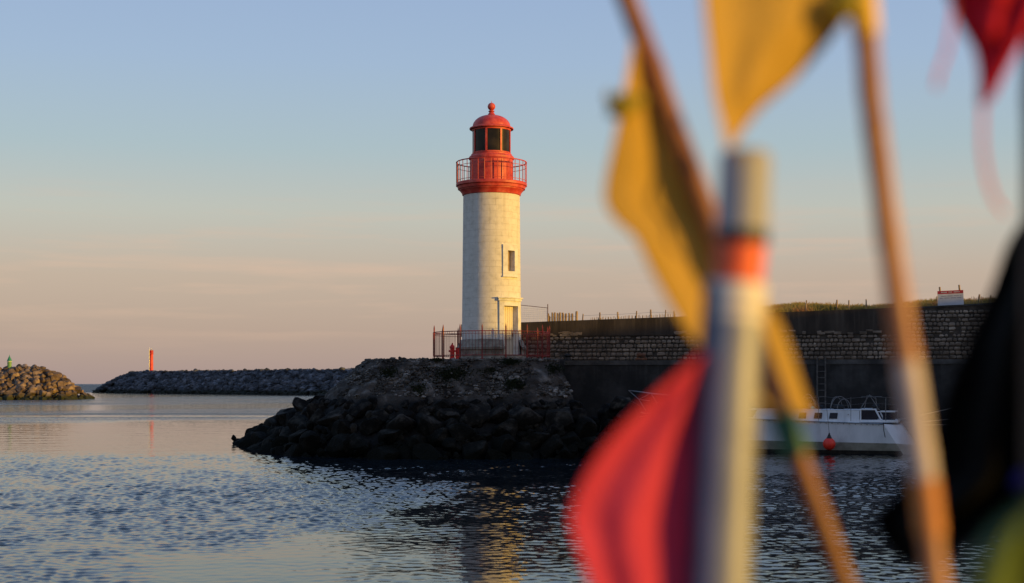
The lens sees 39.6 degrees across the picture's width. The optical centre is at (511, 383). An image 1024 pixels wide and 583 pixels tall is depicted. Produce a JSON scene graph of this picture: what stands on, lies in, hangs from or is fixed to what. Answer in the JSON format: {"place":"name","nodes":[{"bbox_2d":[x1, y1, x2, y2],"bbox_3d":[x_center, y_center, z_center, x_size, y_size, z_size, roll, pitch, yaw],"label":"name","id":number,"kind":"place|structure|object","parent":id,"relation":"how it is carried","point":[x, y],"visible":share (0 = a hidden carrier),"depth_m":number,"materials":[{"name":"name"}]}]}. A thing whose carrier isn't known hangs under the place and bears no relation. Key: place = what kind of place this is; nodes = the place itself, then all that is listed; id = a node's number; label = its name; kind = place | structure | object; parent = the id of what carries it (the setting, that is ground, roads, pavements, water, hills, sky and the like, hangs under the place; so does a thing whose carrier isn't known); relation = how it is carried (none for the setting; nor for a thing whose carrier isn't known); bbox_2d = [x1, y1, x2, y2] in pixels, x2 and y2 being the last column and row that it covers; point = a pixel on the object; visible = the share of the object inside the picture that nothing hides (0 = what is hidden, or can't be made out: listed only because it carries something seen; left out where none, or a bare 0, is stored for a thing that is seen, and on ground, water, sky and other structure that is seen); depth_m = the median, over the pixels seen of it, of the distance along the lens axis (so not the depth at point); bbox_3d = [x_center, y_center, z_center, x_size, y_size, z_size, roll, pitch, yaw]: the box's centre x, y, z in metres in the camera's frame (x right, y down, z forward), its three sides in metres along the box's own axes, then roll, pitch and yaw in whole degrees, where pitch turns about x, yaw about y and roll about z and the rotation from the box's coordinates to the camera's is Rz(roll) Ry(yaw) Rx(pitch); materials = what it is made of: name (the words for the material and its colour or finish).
{"place":"outdoors","nodes":[
{"label":"outdoors","id":0,"kind":"place"},
{"bbox_2d":[312,359,581,458],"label":"embankment","id":1,"kind":"structure","parent":0,"point":[533,382],"depth_m":63.55,"materials":[{"name":"stone"}]},
{"bbox_2d":[238,434,252,446],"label":"boulder","id":2,"kind":"object","parent":1,"relation":"on","point":[246,442],"visible":0.25,"depth_m":72.72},
{"bbox_2d":[247,441,262,448],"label":"boulder","id":3,"kind":"object","parent":1,"relation":"on","point":[259,444],"visible":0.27,"depth_m":70.47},
{"bbox_2d":[250,431,266,443],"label":"boulder","id":4,"kind":"object","parent":1,"relation":"on","point":[255,438],"visible":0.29,"depth_m":71.51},
{"bbox_2d":[254,425,270,432],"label":"boulder","id":5,"kind":"object","parent":1,"relation":"on","point":[262,428],"visible":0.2,"depth_m":72.96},
{"bbox_2d":[261,434,275,446],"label":"boulder","id":6,"kind":"object","parent":1,"relation":"on","point":[270,436],"visible":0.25,"depth_m":69.06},
{"bbox_2d":[263,415,276,426],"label":"boulder","id":7,"kind":"object","parent":1,"relation":"on","point":[269,421],"visible":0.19,"depth_m":73.41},
{"bbox_2d":[273,426,283,436],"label":"boulder","id":8,"kind":"object","parent":1,"relation":"on","point":[276,432],"visible":0.19,"depth_m":68.78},
{"bbox_2d":[279,427,291,435],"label":"boulder","id":9,"kind":"object","parent":1,"relation":"on","point":[285,431],"visible":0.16,"depth_m":66.31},
{"bbox_2d":[276,407,295,426],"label":"boulder","id":10,"kind":"object","parent":1,"relation":"on","point":[280,414],"visible":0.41,"depth_m":72.06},
{"bbox_2d":[279,408,292,425],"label":"boulder","id":11,"kind":"object","parent":1,"relation":"on","point":[281,422],"visible":0.2,"depth_m":72.04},
{"bbox_2d":[284,411,294,426],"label":"boulder","id":12,"kind":"object","parent":1,"relation":"on","point":[289,415],"visible":0.24,"depth_m":71.65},
{"bbox_2d":[283,444,301,455],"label":"boulder","id":13,"kind":"object","parent":1,"relation":"on","point":[294,450],"visible":0.5,"depth_m":62.95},
{"bbox_2d":[288,415,306,432],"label":"boulder","id":14,"kind":"object","parent":1,"relation":"on","point":[295,420],"visible":0.42,"depth_m":65.89,"materials":[{"name":"stone"}]},
{"bbox_2d":[288,429,308,442],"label":"boulder","id":15,"kind":"object","parent":1,"relation":"on","point":[294,437],"visible":0.41,"depth_m":63.88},
{"bbox_2d":[292,397,309,411],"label":"boulder","id":16,"kind":"object","parent":1,"relation":"on","point":[299,404],"visible":0.35,"depth_m":70.65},
{"bbox_2d":[299,430,322,455],"bbox_3d":[-8.931,2.669,63.038,0.943,1.228,1.093,0,0,-36],"label":"boulder","id":17,"kind":"object","parent":1,"relation":"on","point":[309,442],"visible":0.9,"depth_m":62.73,"materials":[{"name":"stone"}]},
{"bbox_2d":[306,403,325,419],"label":"boulder","id":18,"kind":"object","parent":1,"relation":"on","point":[311,408],"visible":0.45,"depth_m":64.93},
{"bbox_2d":[309,394,324,403],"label":"boulder","id":19,"kind":"object","parent":1,"relation":"on","point":[317,397],"visible":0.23,"depth_m":69.16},
{"bbox_2d":[310,409,325,426],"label":"boulder","id":20,"kind":"object","parent":1,"relation":"on","point":[317,415],"visible":0.52,"depth_m":64.15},
{"bbox_2d":[317,407,346,426],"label":"boulder","id":21,"kind":"object","parent":1,"relation":"on","point":[329,418],"visible":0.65,"depth_m":63.15,"materials":[{"name":"stone"}]},
{"bbox_2d":[326,433,350,457],"bbox_3d":[-7.332,2.764,62.062,1.150,1.223,1.472,0,0,-42],"label":"boulder","id":22,"kind":"object","parent":1,"relation":"on","point":[337,445],"visible":0.84,"depth_m":61.63,"materials":[{"name":"stone"}]},
{"bbox_2d":[344,399,355,408],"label":"boulder","id":23,"kind":"object","parent":1,"relation":"on","point":[348,404],"visible":0.57,"depth_m":63.56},
{"bbox_2d":[347,398,371,418],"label":"boulder","id":24,"kind":"object","parent":1,"relation":"on","point":[360,408],"visible":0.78,"depth_m":62.97,"materials":[{"name":"stone"}]},
{"bbox_2d":[372,409,388,423],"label":"boulder","id":25,"kind":"object","parent":1,"relation":"on","point":[381,415],"visible":0.84,"depth_m":62.40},
{"bbox_2d":[382,404,392,413],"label":"boulder","id":26,"kind":"object","parent":1,"relation":"on","point":[388,408],"visible":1,"depth_m":62.73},
{"bbox_2d":[378,428,404,445],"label":"boulder","id":27,"kind":"object","parent":1,"relation":"on","point":[388,436],"visible":0.96,"depth_m":61.31,"materials":[{"name":"stone"}]},
{"bbox_2d":[386,414,416,431],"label":"boulder","id":28,"kind":"object","parent":1,"relation":"on","point":[402,422],"visible":0.91,"depth_m":61.51,"materials":[{"name":"stone"}]},
{"bbox_2d":[416,413,443,436],"bbox_3d":[-3.604,1.821,62.036,1.134,1.142,1.431,0,0,41],"label":"boulder","id":29,"kind":"object","parent":1,"relation":"on","point":[427,425],"visible":0.81,"depth_m":61.52,"materials":[{"name":"stone"}]},
{"bbox_2d":[274,396,586,459],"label":"bank stones","id":30,"kind":"object","parent":1,"relation":"on","point":[574,448],"visible":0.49,"depth_m":62.14,"materials":[{"name":"stone"}]},
{"bbox_2d":[425,428,449,447],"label":"boulder","id":31,"kind":"object","parent":1,"relation":"on","point":[440,435],"visible":0.75,"depth_m":61.15,"materials":[{"name":"stone"}]},
{"bbox_2d":[432,408,460,420],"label":"boulder","id":32,"kind":"object","parent":1,"relation":"on","point":[446,414],"visible":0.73,"depth_m":62.09,"materials":[{"name":"stone"}]},
{"bbox_2d":[325,356,572,398],"bbox_3d":[-6.185,-0.299,69.877,8.680,1.959,20.443,0,0,-35],"label":"rubble","id":33,"kind":"object","parent":1,"relation":"on","point":[355,375],"visible":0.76,"depth_m":64.18,"materials":[{"name":"stone"}]},
{"bbox_2d":[442,437,455,453],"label":"boulder","id":34,"kind":"object","parent":1,"relation":"on","point":[449,444],"visible":1,"depth_m":60.76,"materials":[{"name":"stone"}]},
{"bbox_2d":[445,418,457,427],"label":"boulder","id":35,"kind":"object","parent":1,"relation":"on","point":[451,421],"visible":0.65,"depth_m":61.49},
{"bbox_2d":[449,343,455,358],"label":"fire hydrant","id":36,"kind":"object","parent":1,"relation":"on","point":[451,349],"visible":0.85,"depth_m":66.52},
{"bbox_2d":[452,400,469,409],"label":"boulder","id":37,"kind":"object","parent":1,"relation":"on","point":[460,404],"visible":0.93,"depth_m":62.43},
{"bbox_2d":[379,356,567,395],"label":"weeds","id":38,"kind":"object","parent":1,"relation":"on","point":[453,375],"visible":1,"depth_m":64.00,"materials":[{"name":"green plant"}]},
{"bbox_2d":[461,440,487,459],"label":"boulder","id":39,"kind":"object","parent":1,"relation":"on","point":[475,450],"visible":0.74,"depth_m":60.51,"materials":[{"name":"stone"}]},
{"bbox_2d":[459,402,490,427],"bbox_3d":[-1.596,1.423,62.277,1.464,1.228,1.274,0,0,-6],"label":"boulder","id":40,"kind":"object","parent":1,"relation":"on","point":[475,415],"visible":0.88,"depth_m":61.76,"materials":[{"name":"stone"}]},
{"bbox_2d":[469,399,480,403],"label":"boulder","id":41,"kind":"object","parent":1,"relation":"on","point":[475,401],"visible":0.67,"depth_m":62.59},
{"bbox_2d":[471,432,491,441],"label":"boulder","id":42,"kind":"object","parent":1,"relation":"on","point":[482,435],"visible":0.77,"depth_m":61.25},
{"bbox_2d":[487,400,495,408],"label":"boulder","id":43,"kind":"object","parent":1,"relation":"on","point":[492,404],"visible":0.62,"depth_m":62.45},
{"bbox_2d":[433,324,549,358],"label":"iron railing","id":44,"kind":"object","parent":1,"relation":"on","point":[527,334],"visible":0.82,"depth_m":66.06,"materials":[{"name":"metal"}]},
{"bbox_2d":[456,101,529,358],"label":"lighthouse","id":45,"kind":"object","parent":1,"relation":"on","point":[491,190],"visible":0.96,"depth_m":66.91,"materials":[{"name":"white stone"}]},
{"bbox_2d":[504,306,512,353],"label":"door","id":46,"kind":"structure","parent":45,"relation":"in","point":[508,310],"depth_m":67.19,"materials":[{"name":"wood"}]},
{"bbox_2d":[502,244,518,277],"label":"window","id":47,"kind":"structure","parent":45,"relation":"in","point":[510,252],"depth_m":67.07,"materials":[{"name":"white stone"}]},
{"bbox_2d":[489,404,508,424],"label":"boulder","id":48,"kind":"object","parent":1,"relation":"on","point":[498,414],"visible":0.71,"depth_m":61.79,"materials":[{"name":"stone"}]},
{"bbox_2d":[491,418,517,437],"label":"boulder","id":49,"kind":"object","parent":1,"relation":"on","point":[509,426],"visible":0.75,"depth_m":61.37,"materials":[{"name":"stone"}]},
{"bbox_2d":[504,402,512,409],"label":"boulder","id":50,"kind":"object","parent":1,"relation":"on","point":[508,406],"visible":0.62,"depth_m":62.55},
{"bbox_2d":[516,399,526,406],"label":"boulder","id":51,"kind":"object","parent":1,"relation":"on","point":[521,402],"visible":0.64,"depth_m":62.57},
{"bbox_2d":[507,406,543,429],"bbox_3d":[0.531,1.496,62.168,1.704,1.069,1.200,0,0,7],"label":"boulder","id":52,"kind":"object","parent":1,"relation":"on","point":[523,416],"visible":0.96,"depth_m":61.73,"materials":[{"name":"stone"}]},
{"bbox_2d":[517,432,550,450],"bbox_3d":[0.945,2.557,61.591,1.473,0.988,1.000,0,0,-3],"label":"boulder","id":53,"kind":"object","parent":1,"relation":"on","point":[535,439],"visible":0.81,"depth_m":61.15,"materials":[{"name":"stone"}]},
{"bbox_2d":[530,402,543,409],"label":"boulder","id":54,"kind":"object","parent":1,"relation":"on","point":[533,406],"visible":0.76,"depth_m":62.62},
{"bbox_2d":[539,434,563,457],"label":"boulder","id":55,"kind":"object","parent":1,"relation":"on","point":[551,445],"visible":0.88,"depth_m":61.05,"materials":[{"name":"stone"}]},
{"bbox_2d":[545,407,573,428],"bbox_3d":[2.147,1.606,62.605,1.293,1.112,1.531,-5,6,20],"label":"boulder","id":56,"kind":"object","parent":1,"relation":"on","point":[563,416],"visible":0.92,"depth_m":62.08,"materials":[{"name":"stone"}]},
{"bbox_2d":[555,399,566,406],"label":"boulder","id":57,"kind":"object","parent":1,"relation":"on","point":[560,402],"visible":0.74,"depth_m":63.10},
{"bbox_2d":[574,416,596,438],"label":"boulder","id":58,"kind":"object","parent":1,"relation":"on","point":[586,426],"visible":0.74,"depth_m":62.00,"materials":[{"name":"stone"}]},
{"bbox_2d":[579,436,598,451],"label":"boulder","id":59,"kind":"object","parent":1,"relation":"on","point":[589,441],"visible":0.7,"depth_m":61.72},
{"bbox_2d":[581,442,603,457],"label":"boulder","id":60,"kind":"object","parent":1,"relation":"on","point":[594,450],"visible":0.62,"depth_m":61.16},
{"bbox_2d":[590,416,599,432],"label":"boulder","id":61,"kind":"object","parent":1,"relation":"on","point":[595,419],"visible":0.29,"depth_m":64.89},
{"bbox_2d":[0,384,986,582],"bbox_3d":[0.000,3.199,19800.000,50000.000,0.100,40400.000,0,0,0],"label":"sea","id":62,"kind":"structure","parent":0,"point":[140,488],"depth_m":36.51,"materials":[{"name":"blue liquid"}]},
{"bbox_2d":[0,370,78,398],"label":"breakwater","id":63,"kind":"object","parent":62,"relation":"in","point":[44,383],"visible":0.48,"depth_m":298.02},
{"bbox_2d":[3,390,14,394],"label":"boulder","id":64,"kind":"object","parent":63,"relation":"on","point":[8,392],"visible":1,"depth_m":293.86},
{"bbox_2d":[4,394,15,399],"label":"boulder","id":65,"kind":"object","parent":63,"relation":"on","point":[8,396],"visible":0.72,"depth_m":292.42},
{"bbox_2d":[7,368,15,375],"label":"boulder","id":66,"kind":"object","parent":63,"relation":"on","point":[10,371],"visible":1,"depth_m":299.71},
{"bbox_2d":[16,385,24,392],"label":"boulder","id":67,"kind":"object","parent":63,"relation":"on","point":[21,388],"visible":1,"depth_m":294.62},
{"bbox_2d":[16,392,26,398],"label":"boulder","id":68,"kind":"object","parent":63,"relation":"on","point":[20,395],"visible":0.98,"depth_m":293.19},
{"bbox_2d":[17,381,26,386],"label":"boulder","id":69,"kind":"object","parent":63,"relation":"on","point":[23,383],"visible":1,"depth_m":295.94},
{"bbox_2d":[32,377,39,384],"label":"boulder","id":70,"kind":"object","parent":63,"relation":"on","point":[35,380],"visible":1,"depth_m":296.64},
{"bbox_2d":[33,370,42,374],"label":"boulder","id":71,"kind":"object","parent":63,"relation":"on","point":[37,372],"visible":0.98,"depth_m":299.79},
{"bbox_2d":[36,384,42,390],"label":"boulder","id":72,"kind":"object","parent":63,"relation":"on","point":[39,387],"visible":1,"depth_m":295.09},
{"bbox_2d":[39,390,46,395],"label":"boulder","id":73,"kind":"object","parent":63,"relation":"on","point":[43,392],"visible":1,"depth_m":293.95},
{"bbox_2d":[0,364,87,399],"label":"breakwater rocks","id":74,"kind":"object","parent":63,"relation":"on","point":[30,391],"visible":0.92,"depth_m":297.10,"materials":[{"name":"stone"}]},
{"bbox_2d":[7,355,11,368],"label":"green beacon","id":75,"kind":"object","parent":74,"relation":"on","point":[9,363],"visible":1,"depth_m":301.70,"materials":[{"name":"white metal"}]},
{"bbox_2d":[56,394,64,398],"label":"boulder","id":76,"kind":"object","parent":74,"relation":"on","point":[60,396],"visible":0.5,"depth_m":294.53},
{"bbox_2d":[75,386,80,393],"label":"boulder","id":77,"kind":"object","parent":74,"relation":"on","point":[77,389],"visible":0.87,"depth_m":300.58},
{"bbox_2d":[53,374,60,380],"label":"boulder","id":78,"kind":"object","parent":63,"relation":"on","point":[56,377],"visible":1,"depth_m":300.10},
{"bbox_2d":[57,381,64,387],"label":"boulder","id":79,"kind":"object","parent":63,"relation":"on","point":[60,383],"visible":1,"depth_m":298.00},
{"bbox_2d":[64,390,71,395],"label":"boulder","id":80,"kind":"object","parent":63,"relation":"on","point":[68,393],"visible":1,"depth_m":296.95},
{"bbox_2d":[66,384,74,390],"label":"boulder","id":81,"kind":"object","parent":63,"relation":"on","point":[70,386],"visible":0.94,"depth_m":299.26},
{"bbox_2d":[559,359,960,441],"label":"quay wall","id":82,"kind":"structure","parent":62,"relation":"in","point":[595,385],"depth_m":67.91,"materials":[{"name":"concrete"}]},
{"bbox_2d":[635,353,646,359],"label":"winch","id":83,"kind":"object","parent":82,"relation":"on","point":[643,355],"visible":0.98,"depth_m":70.20,"materials":[{"name":"metal"}]},
{"bbox_2d":[461,303,984,360],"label":"sea wall","id":84,"kind":"structure","parent":82,"relation":"on","point":[944,332],"depth_m":69.29,"materials":[{"name":"stone"}]},
{"bbox_2d":[522,304,547,321],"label":"wire fence","id":85,"kind":"object","parent":84,"relation":"attached to","point":[526,318],"visible":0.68,"depth_m":72.67,"materials":[{"name":"metal"}]},
{"bbox_2d":[548,311,577,320],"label":"palisade fence","id":86,"kind":"object","parent":84,"relation":"on","point":[559,316],"visible":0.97,"depth_m":72.50,"materials":[{"name":"brown wood"}]},
{"bbox_2d":[937,285,963,305],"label":"notice board","id":87,"kind":"object","parent":84,"relation":"attached to","point":[953,297],"visible":1,"depth_m":67.72,"materials":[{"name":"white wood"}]},
{"bbox_2d":[816,358,825,408],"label":"quay ladder","id":88,"kind":"object","parent":82,"relation":"attached to","point":[817,377],"visible":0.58,"depth_m":67.79,"materials":[{"name":"metal"}]},
{"bbox_2d":[628,390,905,454],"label":"moored boat","id":89,"kind":"object","parent":62,"relation":"on","point":[855,431],"visible":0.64,"depth_m":65.21,"materials":[{"name":"metal"}]},
{"bbox_2d":[823,414,835,449],"bbox_3d":[14.511,2.071,64.958,0.570,1.909,0.711,0,0,33],"label":"fender","id":90,"kind":"object","parent":89,"relation":"hanging from","point":[829,443],"visible":1,"depth_m":64.72,"materials":[{"name":"plastic"}]},
{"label":"middle breakwater","id":91,"kind":"structure","parent":62,"relation":"in","visible":0},
{"bbox_2d":[149,348,152,370],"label":"channel beacon","id":92,"kind":"object","parent":91,"relation":"on","point":[150,359],"visible":0.9,"depth_m":511.39,"materials":[{"name":"metal"}]},
{"bbox_2d":[92,367,354,394],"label":"breakwater rocks","id":93,"kind":"object","parent":91,"relation":"on","point":[267,381],"visible":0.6,"depth_m":464.10,"materials":[{"name":"stone"}]},
{"bbox_2d":[0,0,1022,383],"label":"sky","id":94,"kind":"structure","parent":0,"point":[236,185],"materials":[{"name":"blue"}]},
{"bbox_2d":[564,354,571,360],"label":"bollard","id":95,"kind":"object","parent":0,"point":[567,357],"visible":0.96,"depth_m":70.86,"materials":[{"name":"black metal"}]},
{"bbox_2d":[596,432,612,441],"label":"boulder","id":96,"kind":"object","parent":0,"point":[609,435],"visible":0.29,"depth_m":64.30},
{"bbox_2d":[599,428,613,434],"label":"boulder","id":97,"kind":"object","parent":96,"relation":"on","point":[605,430],"visible":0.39,"depth_m":64.65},
{"bbox_2d":[600,418,615,428],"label":"boulder","id":98,"kind":"object","parent":97,"relation":"on","point":[608,423],"visible":1,"depth_m":64.42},
{"bbox_2d":[598,417,621,428],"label":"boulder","id":99,"kind":"object","parent":97,"relation":"on","point":[618,423],"visible":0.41,"depth_m":64.91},
{"bbox_2d":[770,297,986,311],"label":"dune grass","id":100,"kind":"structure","parent":0,"point":[797,307],"depth_m":70.21,"materials":[{"name":"plant"}]},
{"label":"boulder","id":101,"kind":"object","parent":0,"visible":0},
{"bbox_2d":[616,401,639,422],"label":"boulder","id":102,"kind":"object","parent":101,"relation":"on","point":[626,412],"visible":0.71,"depth_m":63.90,"materials":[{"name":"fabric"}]},
{"bbox_2d":[610,396,630,412],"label":"boulder","id":103,"kind":"object","parent":102,"relation":"on","point":[618,404],"visible":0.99,"depth_m":64.22,"materials":[{"name":"stone"}]},
{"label":"boulder","id":104,"kind":"object","parent":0,"visible":0},
{"bbox_2d":[597,433,607,445],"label":"boulder","id":105,"kind":"object","parent":104,"relation":"on","point":[603,438],"visible":0.43,"depth_m":63.95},
{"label":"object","id":106,"kind":"structure","parent":0,"visible":0},
{"bbox_2d":[570,148,770,582],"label":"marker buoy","id":107,"kind":"object","parent":106,"relation":"on","point":[665,493],"visible":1,"depth_m":1.67,"materials":[{"name":"fabric"}]},
{"bbox_2d":[604,0,855,582],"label":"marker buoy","id":108,"kind":"object","parent":106,"relation":"on","point":[660,203],"visible":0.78,"depth_m":1.87,"materials":[{"name":"fabric"}]},
{"bbox_2d":[703,0,949,582],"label":"marker buoy","id":109,"kind":"object","parent":106,"relation":"on","point":[762,53],"visible":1,"depth_m":1.65,"materials":[{"name":"fabric"}]},
{"bbox_2d":[876,222,1023,565],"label":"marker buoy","id":110,"kind":"object","parent":106,"relation":"on","point":[978,451],"visible":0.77,"depth_m":1.91,"materials":[{"name":"fabric"}]},
{"bbox_2d":[934,0,1023,502],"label":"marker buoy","id":111,"kind":"object","parent":106,"relation":"on","point":[993,30],"visible":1,"depth_m":1.72,"materials":[{"name":"fabric"}]},
{"bbox_2d":[969,502,1023,582],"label":"marker buoy","id":112,"kind":"object","parent":106,"relation":"on","point":[999,557],"visible":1,"depth_m":1.03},
{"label":"dune","id":113,"kind":"structure","parent":0,"visible":0},
{"bbox_2d":[582,294,985,319],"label":"slat fence","id":114,"kind":"object","parent":113,"relation":"on","point":[639,316],"visible":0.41,"depth_m":71.81,"materials":[{"name":"brown wood"}]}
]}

